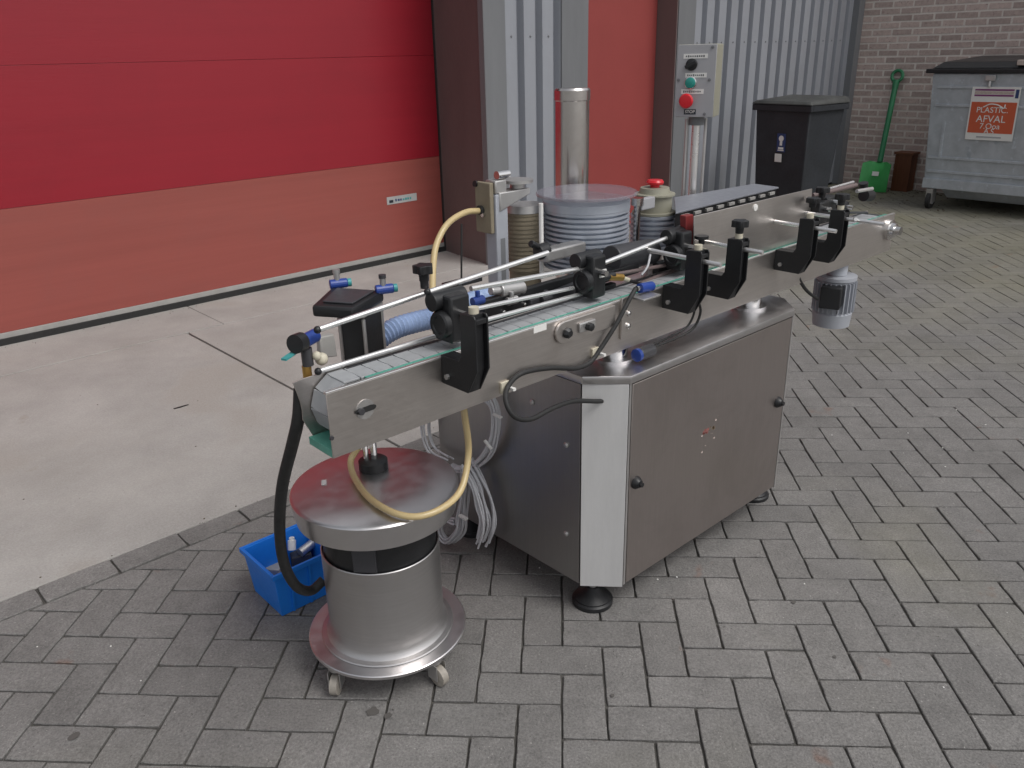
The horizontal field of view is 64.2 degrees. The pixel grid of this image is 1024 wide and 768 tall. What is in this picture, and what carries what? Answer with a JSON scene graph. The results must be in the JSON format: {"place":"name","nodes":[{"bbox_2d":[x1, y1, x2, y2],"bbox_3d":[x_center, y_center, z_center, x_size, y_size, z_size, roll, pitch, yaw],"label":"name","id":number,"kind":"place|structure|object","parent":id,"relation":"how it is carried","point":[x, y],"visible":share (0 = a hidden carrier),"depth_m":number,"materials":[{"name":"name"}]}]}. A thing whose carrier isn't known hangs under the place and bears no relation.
{"place":"outdoors","nodes":[
{"label":"outdoors","id":0,"kind":"place"},
{"bbox_2d":[0,251,555,601],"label":"concrete apron","id":1,"kind":"object","parent":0,"point":[118,438],"visible":0.65,"depth_m":3.56,"materials":[{"name":"grey concrete"}]},
{"bbox_2d":[0,183,1023,767],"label":"pavement","id":2,"kind":"structure","parent":0,"point":[848,593],"depth_m":2.23,"materials":[{"name":"grey brick"}]},
{"bbox_2d":[239,524,325,615],"bbox_3d":[-0.633,0.536,2.376,0.224,0.149,0.202,-20,29,-39],"label":"storage crate","id":3,"kind":"object","parent":2,"relation":"on","point":[278,594],"visible":0.59,"depth_m":2.32,"materials":[{"name":"blue plastic"}]},
{"bbox_2d":[266,562,280,574],"bbox_3d":[-0.701,0.537,2.447,0.057,0.024,0.101,3,22,10],"label":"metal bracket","id":4,"kind":"object","parent":3,"relation":"in","point":[273,569],"visible":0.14,"depth_m":2.40,"materials":[{"name":"metal"}]},
{"bbox_2d":[288,537,295,549],"bbox_3d":[-0.653,0.475,2.423,0.024,0.040,0.033,0,22,3],"label":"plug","id":5,"kind":"object","parent":3,"relation":"in","point":[291,543],"visible":1,"depth_m":2.42,"materials":[{"name":"white plastic"}]},
{"bbox_2d":[290,550,311,566],"bbox_3d":[-0.645,0.530,2.487,0.060,0.070,0.090,-11,24,-23],"label":"dark block","id":6,"kind":"object","parent":3,"relation":"in","point":[296,558],"depth_m":2.44,"materials":[{"name":"grey plastic"}]},
{"bbox_2d":[297,540,314,556],"bbox_3d":[-0.608,0.487,2.462,0.028,0.036,0.084,14,27,33],"label":"fitting","id":7,"kind":"object","parent":3,"relation":"in","point":[305,548],"visible":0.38,"depth_m":2.44,"materials":[{"name":"metal"}]},
{"bbox_2d":[289,443,465,694],"bbox_3d":[-0.322,0.360,2.005,0.417,0.742,0.409,-20,29,-39],"label":"steel drum","id":8,"kind":"object","parent":2,"relation":"on","point":[392,608],"visible":0.94,"depth_m":1.95,"materials":[{"name":"silver metal"}]},
{"bbox_2d":[281,44,902,613],"bbox_3d":[0.382,-0.206,2.402,2.376,1.463,0.866,-20,29,-39],"label":"labelling machine","id":9,"kind":"object","parent":2,"relation":"on","point":[641,414],"visible":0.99,"depth_m":2.17,"materials":[{"name":"metal"}]},
{"bbox_2d":[274,388,324,595],"bbox_3d":[-0.483,0.269,1.808,0.106,0.663,0.313,-8,23,-16],"label":"air hose","id":10,"kind":"object","parent":9,"relation":"hanging from","point":[282,486],"visible":0.98,"depth_m":1.74,"materials":[{"name":"black rubber"}]},
{"bbox_2d":[347,409,471,519],"bbox_3d":[-0.266,0.139,1.843,0.350,0.258,0.190,7,24,20],"label":"air hose","id":11,"kind":"object","parent":9,"relation":"hanging from","point":[386,509],"visible":0.82,"depth_m":1.84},
{"bbox_2d":[429,208,480,333],"bbox_3d":[-0.153,-0.261,2.030,0.076,0.300,0.346,4,23,14],"label":"air hose","id":12,"kind":"object","parent":9,"relation":"attached to","point":[449,222],"visible":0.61,"depth_m":2.01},
{"bbox_2d":[420,398,502,472],"bbox_3d":[-0.146,0.132,2.387,0.045,0.318,0.393,-20,29,-39],"label":"cable coil","id":13,"kind":"object","parent":9,"relation":"hanging from","point":[491,443],"visible":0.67,"depth_m":2.31,"materials":[{"name":"white plastic"}]},
{"bbox_2d":[438,457,496,548],"bbox_3d":[-0.147,0.368,2.458,0.057,0.351,0.264,-20,29,-39],"label":"cable bundle","id":14,"kind":"object","parent":9,"relation":"hanging from","point":[460,520],"visible":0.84,"depth_m":2.39,"materials":[{"name":"white plastic"}]},
{"bbox_2d":[752,94,850,222],"bbox_3d":[2.479,-1.945,7.115,0.606,1.059,0.594,-17,27,-33],"label":"wheelie bin","id":15,"kind":"object","parent":2,"relation":"on","point":[797,136],"visible":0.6,"depth_m":6.88,"materials":[{"name":"plastic"}]},
{"bbox_2d":[858,69,904,191],"bbox_3d":[3.941,-2.648,8.557,0.431,1.209,0.321,-20,29,-39],"label":"shovel","id":16,"kind":"object","parent":2,"relation":"on","point":[875,175],"visible":0.99,"depth_m":8.58,"materials":[{"name":"green plastic"}]},
{"bbox_2d":[890,150,920,191],"bbox_3d":[4.162,-2.255,8.660,0.180,0.400,0.200,-20,29,-39],"label":"wooden stand","id":17,"kind":"object","parent":2,"relation":"on","point":[904,169],"visible":1,"depth_m":8.61,"materials":[{"name":"brown wood"}]},
{"bbox_2d":[922,55,1023,207],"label":"waste container","id":18,"kind":"object","parent":2,"relation":"on","point":[975,146],"visible":1,"depth_m":7.25,"materials":[{"name":"metal"}]},
{"label":"ground","id":19,"kind":"structure","parent":0,"visible":0},
{"bbox_2d":[0,0,865,345],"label":"industrial building","id":20,"kind":"structure","parent":19,"relation":"on","point":[156,156],"depth_m":5.51,"materials":[{"name":"grey metal"}]},
{"bbox_2d":[0,0,445,345],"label":"roller door","id":21,"kind":"structure","parent":20,"relation":"in","point":[156,156],"depth_m":5.05,"materials":[{"name":"metal"}]},
{"bbox_2d":[588,0,657,224],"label":"side door","id":22,"kind":"structure","parent":20,"relation":"in","point":[621,33],"depth_m":6.81,"materials":[{"name":"red metal"}]},
{"bbox_2d":[843,0,1023,192],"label":"brick wall","id":23,"kind":"structure","parent":19,"relation":"on","point":[913,40],"depth_m":8.48,"materials":[{"name":"beige brick"}]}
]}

